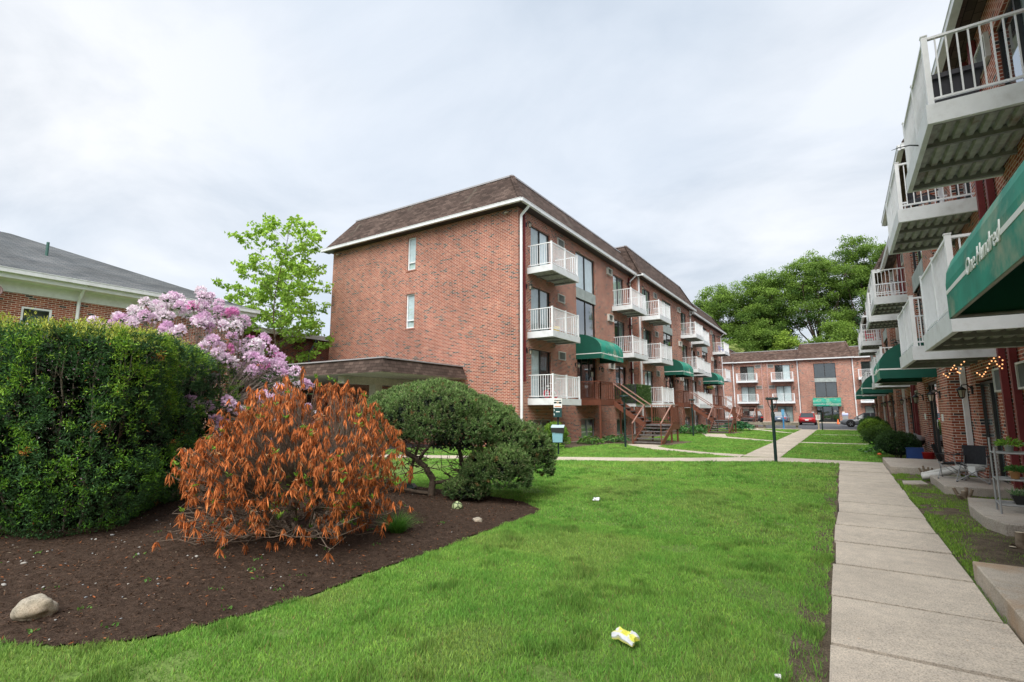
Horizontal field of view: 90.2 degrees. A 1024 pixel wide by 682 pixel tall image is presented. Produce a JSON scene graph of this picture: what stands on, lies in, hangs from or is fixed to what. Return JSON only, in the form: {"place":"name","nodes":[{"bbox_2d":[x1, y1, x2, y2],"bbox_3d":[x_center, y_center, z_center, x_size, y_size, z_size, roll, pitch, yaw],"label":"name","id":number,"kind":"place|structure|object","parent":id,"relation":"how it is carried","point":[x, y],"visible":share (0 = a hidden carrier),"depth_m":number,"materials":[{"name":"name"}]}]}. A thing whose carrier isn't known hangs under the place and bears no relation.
{"place":"outdoors","nodes":[
{"label":"outdoors","id":0,"kind":"place"},
{"bbox_2d":[0,0,949,347],"label":"sky","id":1,"kind":"structure","parent":0,"point":[713,141],"materials":[{"name":"white"}]},
{"bbox_2d":[0,426,1005,681],"bbox_3d":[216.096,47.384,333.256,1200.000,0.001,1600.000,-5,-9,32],"label":"ground","id":2,"kind":"structure","parent":0,"point":[552,670],"depth_m":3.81,"materials":[{"name":"green plant"}]},
{"bbox_2d":[0,231,259,459],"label":"brick hall","id":3,"kind":"structure","parent":2,"relation":"on","point":[45,280],"depth_m":18.48,"materials":[{"name":"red brick"}]},
{"bbox_2d":[20,306,51,324],"bbox_3d":[-16.046,-0.799,17.153,0.230,0.600,0.780,-5,-9,32],"label":"window","id":4,"kind":"structure","parent":3,"relation":"in","point":[40,312],"depth_m":17.20,"materials":[{"name":"glass"}]},
{"bbox_2d":[211,212,327,385],"bbox_3d":[-11.879,-0.699,24.925,4.904,11.611,4.980,1,-8,-8],"label":"young maple","id":5,"kind":"object","parent":2,"relation":"on","point":[307,322],"visible":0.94,"depth_m":24.84,"materials":[{"name":"green plant"}]},
{"bbox_2d":[0,477,539,646],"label":"mulch bed","id":6,"kind":"object","parent":2,"relation":"on","point":[12,596],"visible":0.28,"depth_m":5.01,"materials":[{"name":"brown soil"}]},
{"bbox_2d":[10,593,58,620],"bbox_3d":[-3.617,2.036,3.863,0.283,0.198,0.179,4,-9,-27],"label":"rock","id":7,"kind":"object","parent":6,"relation":"on","point":[36,606],"visible":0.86,"depth_m":3.82,"materials":[{"name":"stone"}]},
{"bbox_2d":[0,308,243,539],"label":"yew hedge","id":8,"kind":"object","parent":6,"relation":"on","point":[143,387],"visible":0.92,"depth_m":6.18,"materials":[{"name":"green plant"}]},
{"bbox_2d":[41,285,316,480],"bbox_3d":[-6.787,0.921,10.344,6.020,4.222,4.028,-5,-9,32],"label":"rhododendron","id":9,"kind":"object","parent":6,"relation":"on","point":[277,366],"visible":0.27,"depth_m":9.72,"materials":[{"name":"pink plant"}]},
{"bbox_2d":[0,505,444,633],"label":"seedling weeds","id":10,"kind":"object","parent":6,"relation":"on","point":[117,623],"visible":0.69,"depth_m":4.60,"materials":[{"name":"green plant"}]},
{"bbox_2d":[1,494,487,639],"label":"pebbles","id":11,"kind":"object","parent":6,"relation":"on","point":[3,584],"visible":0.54,"depth_m":5.04,"materials":[{"name":"grey stone"}]},
{"bbox_2d":[152,366,414,565],"bbox_3d":[-2.606,1.368,6.223,3.253,2.162,2.724,-5,-9,32],"label":"dead shrub","id":12,"kind":"object","parent":6,"relation":"on","point":[247,473],"visible":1,"depth_m":5.71,"materials":[{"name":"orange plant"}]},
{"bbox_2d":[374,509,423,533],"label":"ornamental grass","id":13,"kind":"object","parent":6,"relation":"on","point":[399,525],"depth_m":6.45,"materials":[{"name":"green plant"}]},
{"bbox_2d":[338,377,557,499],"bbox_3d":[-1.177,1.828,9.683,3.782,2.293,3.266,-5,-9,32],"label":"bush","id":14,"kind":"object","parent":6,"relation":"on","point":[517,446],"visible":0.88,"depth_m":8.89,"materials":[{"name":"green plant"}]},
{"bbox_2d":[234,327,328,437],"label":"brick wing","id":15,"kind":"structure","parent":2,"relation":"on","point":[308,347],"depth_m":29.59,"materials":[{"name":"brown brick"}]},
{"bbox_2d":[237,356,465,439],"bbox_3d":[-8.553,3.115,24.427,12.000,3.675,5.200,-5,-9,32],"label":"entrance canopy","id":16,"kind":"object","parent":15,"relation":"attached to","point":[375,374],"visible":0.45,"depth_m":21.38,"materials":[{"name":"brown"}]},
{"bbox_2d":[233,256,334,363],"bbox_3d":[-12.655,0.307,28.270,5.242,10.533,5.003,4,-9,-24],"label":"young maple","id":17,"kind":"object","parent":2,"relation":"on","point":[278,313],"visible":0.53,"depth_m":28.34,"materials":[{"name":"green plant"}]},
{"bbox_2d":[320,175,732,446],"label":"apartment building","id":18,"kind":"structure","parent":2,"relation":"on","point":[489,286],"depth_m":26.70,"materials":[{"name":"red brick"}]},
{"bbox_2d":[406,294,414,328],"bbox_3d":[-5.189,-1.531,26.337,0.580,1.800,0.084,-5,-9,32],"label":"window","id":19,"kind":"structure","parent":18,"relation":"in","point":[410,298],"depth_m":26.41,"materials":[{"name":"glass"}]},
{"bbox_2d":[408,237,415,269],"bbox_3d":[-5.189,-4.547,26.751,0.580,1.750,0.084,-5,-9,32],"label":"window","id":20,"kind":"structure","parent":18,"relation":"in","point":[412,242],"depth_m":26.82,"materials":[{"name":"glass"}]},
{"bbox_2d":[531,287,548,331],"bbox_3d":[1.296,-1.394,24.505,0.105,2.300,1.900,-5,-9,32],"label":"sliding door","id":21,"kind":"structure","parent":18,"relation":"in","point":[539,299],"depth_m":24.57,"materials":[{"name":"grey glass"}]},
{"bbox_2d":[531,226,548,266],"bbox_3d":[1.296,-4.326,24.908,0.105,2.200,1.900,-5,-9,32],"label":"sliding door","id":22,"kind":"structure","parent":18,"relation":"in","point":[537,237],"depth_m":24.96,"materials":[{"name":"clear glass"}]},
{"bbox_2d":[531,349,549,397],"bbox_3d":[1.296,1.578,24.097,0.105,2.300,1.900,-5,-9,32],"label":"sliding door","id":23,"kind":"structure","parent":18,"relation":"in","point":[540,360],"depth_m":24.19,"materials":[{"name":"white glass"}]},
{"bbox_2d":[575,251,593,294],"bbox_3d":[4.118,-3.846,29.251,0.085,2.060,2.600,-5,-9,32],"label":"window","id":24,"kind":"structure","parent":18,"relation":"in","point":[585,273],"depth_m":29.54,"materials":[{"name":"brown glass"}]},
{"bbox_2d":[576,298,594,336],"bbox_3d":[4.055,-0.967,28.896,0.235,2.580,2.600,-5,-9,32],"label":"window","id":25,"kind":"structure","parent":18,"relation":"in","point":[583,310],"depth_m":29.18,"materials":[{"name":"glass"}]},
{"bbox_2d":[577,358,595,397],"bbox_3d":[3.943,2.123,28.544,0.570,2.420,2.600,-5,-9,32],"label":"entrance door","id":26,"kind":"structure","parent":18,"relation":"in","point":[582,371],"depth_m":29.20,"materials":[{"name":"brown metal"}]},
{"bbox_2d":[581,418,593,437],"bbox_3d":[4.038,4.788,28.080,0.235,1.050,1.850,-5,-9,32],"label":"window","id":27,"kind":"structure","parent":18,"relation":"in","point":[585,423],"depth_m":28.23,"materials":[{"name":"glass"}]},
{"bbox_2d":[613,275,622,305],"bbox_3d":[6.914,-3.135,33.578,0.105,2.200,1.900,-5,-9,32],"label":"sliding door","id":28,"kind":"structure","parent":18,"relation":"in","point":[617,282],"depth_m":33.84,"materials":[{"name":"glass"}]},
{"bbox_2d":[614,319,624,352],"bbox_3d":[6.914,-0.203,33.175,0.105,2.300,1.900,-5,-9,32],"label":"sliding door","id":29,"kind":"structure","parent":18,"relation":"in","point":[618,326],"depth_m":33.50,"materials":[{"name":"glass"}]},
{"bbox_2d":[615,366,624,384],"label":"sliding door","id":30,"kind":"structure","parent":18,"relation":"in","point":[620,371],"depth_m":33.09,"materials":[{"name":"grey glass"}]},
{"bbox_2d":[615,384,651,404],"bbox_3d":[7.707,3.392,32.315,1.550,1.330,2.963,-5,-9,32],"label":"ivy screen","id":31,"kind":"object","parent":18,"relation":"attached to","point":[643,391],"visible":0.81,"depth_m":31.28,"materials":[{"name":"green plant"}]},
{"bbox_2d":[643,329,650,358],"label":"sliding door","id":32,"kind":"structure","parent":18,"relation":"in","point":[647,334],"depth_m":37.19,"materials":[{"name":"glass"}]},
{"bbox_2d":[645,370,652,402],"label":"sliding door","id":33,"kind":"structure","parent":18,"relation":"in","point":[648,377],"depth_m":36.79,"materials":[{"name":"glass"}]},
{"bbox_2d":[663,332,671,357],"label":"sliding door","id":34,"kind":"structure","parent":18,"relation":"in","point":[667,338],"depth_m":41.55,"materials":[{"name":"grey glass"}]},
{"bbox_2d":[551,398,564,453],"bbox_3d":[1.675,3.183,18.623,0.470,2.160,0.390,-1,-8,11],"label":"pet waste station","id":35,"kind":"object","parent":2,"relation":"on","point":[557,430],"visible":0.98,"depth_m":18.66,"materials":[{"name":"green metal"}]},
{"bbox_2d":[620,395,627,446],"bbox_3d":[5.080,3.644,22.957,0.380,2.428,0.374,-2,-8,15],"label":"lamp post","id":36,"kind":"object","parent":2,"relation":"on","point":[624,412],"visible":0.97,"depth_m":22.93,"materials":[{"name":"green metal"}]},
{"bbox_2d":[612,626,639,646],"bbox_3d":[0.782,2.026,3.506,0.183,0.054,0.113,-8,-3,44],"label":"snack bag","id":37,"kind":"object","parent":2,"relation":"on","point":[631,637],"visible":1,"depth_m":3.48,"materials":[{"name":"plastic"}]},
{"bbox_2d":[576,381,678,444],"bbox_3d":[5.997,3.716,26.701,4.525,3.202,3.210,-5,-9,32],"label":"outdoor staircase","id":38,"kind":"structure","parent":2,"relation":"on","point":[602,399],"depth_m":26.61,"materials":[{"name":"brown paint"}]},
{"bbox_2d":[555,425,762,448],"bbox_3d":[15.154,7.069,39.858,5.400,0.030,47.250,-5,-9,32],"label":"planting strip","id":39,"kind":"object","parent":2,"relation":"on","point":[574,444],"visible":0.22,"depth_m":26.71,"materials":[{"name":"soil"}]},
{"bbox_2d":[543,421,568,447],"bbox_3d":[1.850,4.010,21.728,1.222,1.239,1.156,-5,-9,32],"label":"round shrub","id":40,"kind":"object","parent":39,"relation":"on","point":[549,433],"visible":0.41,"depth_m":21.53,"materials":[{"name":"green plant"}]},
{"bbox_2d":[576,435,604,443],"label":"leafy plant","id":41,"kind":"object","parent":39,"relation":"on","point":[589,440],"visible":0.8,"depth_m":24.56,"materials":[{"name":"green plant"}]},
{"bbox_2d":[602,434,630,442],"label":"leafy plant","id":42,"kind":"object","parent":39,"relation":"on","point":[617,438],"visible":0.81,"depth_m":26.01,"materials":[{"name":"green plant"}]},
{"bbox_2d":[676,423,706,433],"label":"leafy plant","id":43,"kind":"object","parent":39,"relation":"on","point":[685,429],"visible":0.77,"depth_m":35.35,"materials":[{"name":"green plant"}]},
{"bbox_2d":[665,390,736,432],"bbox_3d":[14.361,5.388,38.875,4.525,3.202,3.210,-5,-9,32],"label":"outdoor staircase","id":44,"kind":"structure","parent":2,"relation":"on","point":[708,416],"depth_m":38.77,"materials":[{"name":"brown paint"}]},
{"bbox_2d":[590,421,847,429],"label":"kerb","id":45,"kind":"structure","parent":2,"relation":"on","point":[798,429],"depth_m":45.14,"materials":[{"name":"concrete"}]},
{"bbox_2d":[749,422,798,428],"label":"timber barrier","id":46,"kind":"object","parent":45,"relation":"on","point":[764,424],"visible":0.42,"depth_m":45.30,"materials":[{"name":"brown wood"}]},
{"bbox_2d":[692,283,765,346],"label":"broadleaf tree","id":47,"kind":"object","parent":2,"relation":"on","point":[718,302],"visible":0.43,"depth_m":90.09,"materials":[{"name":"green plant"}]},
{"bbox_2d":[704,395,757,426],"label":"outdoor staircase","id":48,"kind":"structure","parent":2,"relation":"on","point":[720,405],"depth_m":51.58,"materials":[{"name":"brown paint"}]},
{"bbox_2d":[718,421,755,430],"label":"leafy plant","id":49,"kind":"object","parent":2,"relation":"on","point":[743,425],"visible":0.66,"depth_m":41.26,"materials":[{"name":"green plant"}]},
{"bbox_2d":[623,423,857,429],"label":"parking lot","id":50,"kind":"structure","parent":2,"relation":"on","point":[811,426],"depth_m":53.03,"materials":[{"name":"grey asphalt"}]},
{"bbox_2d":[741,411,762,421],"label":"parked car","id":51,"kind":"object","parent":50,"relation":"on","point":[760,417],"visible":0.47,"depth_m":67.84,"materials":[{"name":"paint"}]},
{"bbox_2d":[774,412,789,421],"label":"parked car","id":52,"kind":"object","parent":50,"relation":"on","point":[778,417],"visible":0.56,"depth_m":66.33,"materials":[{"name":"paint"}]},
{"bbox_2d":[798,413,816,424],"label":"parked car","id":53,"kind":"object","parent":50,"relation":"on","point":[807,417],"visible":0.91,"depth_m":58.18,"materials":[{"name":"paint"}]},
{"bbox_2d":[840,412,875,426],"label":"parked car","id":54,"kind":"object","parent":50,"relation":"on","point":[851,422],"visible":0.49,"depth_m":50.55,"materials":[{"name":"paint"}]},
{"bbox_2d":[722,322,792,351],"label":"broadleaf tree","id":55,"kind":"object","parent":2,"relation":"on","point":[751,344],"visible":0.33,"depth_m":84.89,"materials":[{"name":"green plant"}]},
{"bbox_2d":[723,267,807,349],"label":"broadleaf tree","id":56,"kind":"object","parent":2,"relation":"on","point":[756,300],"visible":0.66,"depth_m":87.75,"materials":[{"name":"green plant"}]},
{"bbox_2d":[765,397,777,461],"bbox_3d":[8.321,2.859,16.202,0.380,2.144,0.374,-2,-8,15],"label":"lamp post","id":57,"kind":"object","parent":2,"relation":"on","point":[773,428],"visible":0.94,"depth_m":16.18,"materials":[{"name":"green metal"}]},
{"bbox_2d":[766,329,803,350],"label":"broadleaf tree","id":58,"kind":"object","parent":2,"relation":"on","point":[784,341],"visible":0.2,"depth_m":81.00,"materials":[{"name":"green plant"}]},
{"bbox_2d":[722,341,874,421],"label":"apartment building","id":59,"kind":"structure","parent":2,"relation":"on","point":[813,378],"depth_m":70.64,"materials":[{"name":"red brick"}]},
{"bbox_2d":[740,366,754,380],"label":"sliding door","id":60,"kind":"structure","parent":59,"relation":"in","point":[747,369],"depth_m":74.89,"materials":[{"name":"white glass"}]},
{"bbox_2d":[741,387,755,401],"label":"sliding door","id":61,"kind":"structure","parent":59,"relation":"in","point":[744,390],"depth_m":74.46,"materials":[{"name":"glass"}]},
{"bbox_2d":[775,365,790,379],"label":"sliding door","id":62,"kind":"structure","parent":59,"relation":"in","point":[785,369],"depth_m":72.42,"materials":[{"name":"glass"}]},
{"bbox_2d":[776,386,791,400],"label":"sliding door","id":63,"kind":"structure","parent":59,"relation":"in","point":[784,391],"depth_m":72.06,"materials":[{"name":"glass"}]},
{"bbox_2d":[777,406,793,421],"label":"sliding door","id":64,"kind":"structure","parent":59,"relation":"in","point":[788,409],"depth_m":71.47,"materials":[{"name":"glass"}]},
{"bbox_2d":[813,363,835,377],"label":"window","id":65,"kind":"structure","parent":59,"relation":"in","point":[821,370],"depth_m":69.47,"materials":[{"name":"grey glass"}]},
{"bbox_2d":[815,382,837,396],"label":"window","id":66,"kind":"structure","parent":59,"relation":"in","point":[822,389],"depth_m":69.16,"materials":[{"name":"grey glass"}]},
{"bbox_2d":[817,406,839,421],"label":"entrance door","id":67,"kind":"structure","parent":59,"relation":"in","point":[829,413],"depth_m":68.85,"materials":[{"name":"glass"}]},
{"bbox_2d":[861,361,870,375],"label":"sliding door","id":68,"kind":"structure","parent":59,"relation":"in","point":[866,365],"depth_m":67.22,"materials":[{"name":"grey glass"}]},
{"bbox_2d":[783,465,839,681],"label":"worn lawn edge","id":69,"kind":"object","parent":2,"relation":"on","point":[825,642],"visible":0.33,"depth_m":3.63,"materials":[{"name":"soil"}]},
{"bbox_2d":[766,249,870,341],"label":"broadleaf tree","id":70,"kind":"object","parent":2,"relation":"on","point":[809,272],"visible":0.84,"depth_m":83.78,"materials":[{"name":"green plant"}]},
{"bbox_2d":[804,318,864,345],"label":"broadleaf tree","id":71,"kind":"object","parent":2,"relation":"on","point":[847,331],"visible":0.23,"depth_m":77.89,"materials":[{"name":"green plant"}]},
{"bbox_2d":[813,234,885,338],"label":"broadleaf tree","id":72,"kind":"object","parent":2,"relation":"on","point":[852,257],"visible":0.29,"depth_m":83.15,"materials":[{"name":"green plant"}]},
{"bbox_2d":[882,457,960,475],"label":"concrete patio","id":73,"kind":"structure","parent":2,"relation":"on","point":[902,465],"depth_m":13.48,"materials":[{"name":"grey concrete"}]},
{"bbox_2d":[905,447,923,458],"bbox_3d":[12.902,3.626,16.331,0.470,0.420,0.330,-5,-9,32],"label":"storage crate","id":74,"kind":"object","parent":73,"relation":"on","point":[913,452],"visible":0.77,"depth_m":16.23,"materials":[{"name":"blue plastic"}]},
{"bbox_2d":[855,0,1023,489],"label":"apartment building","id":75,"kind":"structure","parent":2,"relation":"on","point":[945,292],"depth_m":9.11,"materials":[{"name":"red brick"}]},
{"bbox_2d":[912,205,921,270],"bbox_3d":[12.894,-3.292,16.087,0.235,2.000,2.540,-5,-9,32],"label":"window","id":76,"kind":"structure","parent":75,"relation":"in","point":[917,255],"depth_m":16.61,"materials":[{"name":"clear glass"}]},
{"bbox_2d":[917,288,924,334],"bbox_3d":[12.894,-0.741,15.736,0.235,2.050,2.540,-5,-9,32],"label":"window","id":77,"kind":"structure","parent":75,"relation":"in","point":[919,291],"depth_m":16.60,"materials":[{"name":"grey glass"}]},
{"bbox_2d":[928,381,944,461],"bbox_3d":[13.005,2.395,15.233,0.570,2.380,2.540,-5,-9,32],"label":"entrance door","id":78,"kind":"structure","parent":75,"relation":"in","point":[938,440],"depth_m":15.69,"materials":[{"name":"white metal"}]},
{"bbox_2d":[931,61,983,102],"bbox_3d":[6.962,-3.531,8.208,0.630,0.520,2.200,-5,-9,32],"label":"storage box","id":79,"kind":"object","parent":75,"relation":"on","point":[956,78],"visible":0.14,"depth_m":7.34,"materials":[{"name":"plastic"}]},
{"bbox_2d":[955,182,971,199],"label":"sliding door","id":80,"kind":"structure","parent":75,"relation":"in","point":[962,190],"depth_m":11.91,"materials":[{"name":"glass"}]},
{"bbox_2d":[980,380,1008,482],"bbox_3d":[10.383,1.919,10.881,0.105,2.150,1.900,-5,-9,32],"label":"sliding door","id":81,"kind":"structure","parent":75,"relation":"in","point":[993,426],"depth_m":11.11,"materials":[{"name":"glass"}]},
{"bbox_2d":[997,0,1023,84],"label":"sliding door","id":82,"kind":"structure","parent":75,"relation":"in","point":[1013,5],"depth_m":8.26,"materials":[{"name":"clear glass"}]},
{"bbox_2d":[866,441,1023,578],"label":"soil strip","id":83,"kind":"object","parent":2,"relation":"on","point":[983,544],"visible":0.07,"depth_m":6.26,"materials":[{"name":"brown soil"}]},
{"bbox_2d":[857,418,890,433],"bbox_3d":[18.079,4.470,25.434,1.523,1.339,1.429,-5,-9,32],"label":"round shrub","id":84,"kind":"object","parent":83,"relation":"on","point":[866,423],"visible":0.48,"depth_m":25.37,"materials":[{"name":"green plant"}]},
{"bbox_2d":[859,424,896,443],"bbox_3d":[15.217,3.981,21.166,1.417,1.146,1.263,-5,-9,32],"label":"round shrub","id":85,"kind":"object","parent":83,"relation":"on","point":[869,434],"visible":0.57,"depth_m":21.06,"materials":[{"name":"green plant"}]},
{"bbox_2d":[858,442,898,453],"bbox_3d":[13.517,3.967,18.761,1.319,0.497,1.314,-5,-9,32],"label":"leafy plant","id":86,"kind":"object","parent":83,"relation":"on","point":[863,449],"visible":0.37,"depth_m":18.75,"materials":[{"name":"green plant"}]},
{"bbox_2d":[873,429,923,457],"bbox_3d":[12.884,3.474,17.072,1.436,1.038,1.345,-5,-9,32],"label":"round shrub","id":87,"kind":"object","parent":83,"relation":"on","point":[900,441],"visible":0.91,"depth_m":16.88,"materials":[{"name":"green plant"}]},
{"bbox_2d":[902,480,927,484],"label":"paving slab","id":88,"kind":"structure","parent":83,"relation":"on","point":[912,482],"depth_m":11.02,"materials":[{"name":"concrete"}]},
{"bbox_2d":[870,445,1023,641],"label":"grass","id":89,"kind":"structure","parent":83,"relation":"on","point":[939,527],"depth_m":7.36,"materials":[{"name":"green plant"}]},
{"bbox_2d":[921,466,985,479],"bbox_3d":[9.754,2.922,11.296,1.129,0.354,0.160,-4,-9,26],"label":"corrugated hose","id":90,"kind":"object","parent":83,"relation":"on","point":[946,472],"visible":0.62,"depth_m":11.28,"materials":[{"name":"white plastic"}]},
{"bbox_2d":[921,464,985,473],"bbox_3d":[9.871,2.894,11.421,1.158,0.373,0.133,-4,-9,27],"label":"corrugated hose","id":91,"kind":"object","parent":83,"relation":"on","point":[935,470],"visible":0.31,"depth_m":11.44,"materials":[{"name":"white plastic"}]},
{"bbox_2d":[952,487,973,499],"bbox_3d":[8.077,2.760,9.129,0.269,0.276,0.210,-1,-8,10],"label":"tree stump","id":92,"kind":"object","parent":83,"relation":"on","point":[963,495],"visible":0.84,"depth_m":9.10,"materials":[{"name":"brown wood"}]},
{"bbox_2d":[1009,531,1023,548],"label":"tree stump","id":93,"kind":"object","parent":83,"relation":"on","point":[1019,540],"visible":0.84,"depth_m":5.87,"materials":[{"name":"wood"}]},
{"bbox_2d":[930,475,1023,499],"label":"concrete patio","id":94,"kind":"structure","parent":2,"relation":"on","point":[947,484],"depth_m":9.68,"materials":[{"name":"grey concrete"}]},
{"bbox_2d":[931,444,969,480],"bbox_3d":[9.248,2.542,10.759,0.552,0.692,0.576,7,-11,-42],"label":"folding chair","id":95,"kind":"object","parent":94,"relation":"on","point":[937,454],"visible":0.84,"depth_m":10.78,"materials":[{"name":"metal"}]},
{"bbox_2d":[952,445,992,484],"bbox_3d":[9.231,2.457,10.201,0.576,0.708,0.552,6,-10,-39],"label":"folding chair","id":96,"kind":"object","parent":94,"relation":"on","point":[974,454],"visible":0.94,"depth_m":10.30,"materials":[{"name":"fabric"}]},
{"bbox_2d":[968,497,1023,536],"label":"concrete patio","id":97,"kind":"structure","parent":2,"relation":"on","point":[987,514],"depth_m":6.97,"materials":[{"name":"grey concrete"}]},
{"bbox_2d":[987,437,1023,513],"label":"plant stand","id":98,"kind":"object","parent":97,"relation":"on","point":[1000,502],"visible":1,"depth_m":7.10,"materials":[{"name":"metal"}]},
{"bbox_2d":[992,436,1023,451],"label":"potted plant","id":99,"kind":"object","parent":98,"relation":"on","point":[1009,447],"visible":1,"depth_m":7.15,"materials":[{"name":"green plant"}]},
{"bbox_2d":[1004,486,1023,504],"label":"potted plant","id":100,"kind":"object","parent":98,"relation":"on","point":[1018,497],"visible":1,"depth_m":7.01,"materials":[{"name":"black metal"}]},
{"bbox_2d":[1004,464,1023,478],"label":"potted plant","id":101,"kind":"object","parent":98,"relation":"on","point":[1013,472],"visible":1,"depth_m":7.05,"materials":[{"name":"green plant"}]},
{"bbox_2d":[972,561,1023,644],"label":"concrete patio","id":102,"kind":"structure","parent":2,"relation":"on","point":[1001,585],"depth_m":4.16,"materials":[{"name":"beige concrete"}]},
{"bbox_2d":[371,454,860,463],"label":"cross path","id":103,"kind":"structure","parent":0,"point":[756,459],"depth_m":16.77,"materials":[{"name":"concrete"}]},
{"bbox_2d":[628,444,743,456],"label":"stair path","id":104,"kind":"structure","parent":0,"point":[654,446],"depth_m":21.18,"materials":[{"name":"concrete"}]},
{"bbox_2d":[702,433,772,440],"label":"branch path","id":105,"kind":"structure","parent":0,"point":[717,435],"depth_m":32.03,"materials":[{"name":"concrete"}]},
{"bbox_2d":[744,429,815,456],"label":"path","id":106,"kind":"structure","parent":0,"point":[787,443],"depth_m":23.55,"materials":[{"name":"concrete"}]},
{"bbox_2d":[904,183,939,207],"bbox_3d":[9.376,-3.236,11.644,0.440,0.860,0.450,4,-9,-27],"label":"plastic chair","id":107,"kind":"object","parent":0,"point":[917,198],"visible":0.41,"depth_m":11.66,"materials":[{"name":"plastic"}]},
{"bbox_2d":[829,461,1023,681],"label":"sidewalk","id":108,"kind":"structure","parent":0,"point":[907,606],"depth_m":4.18,"materials":[{"name":"concrete"}]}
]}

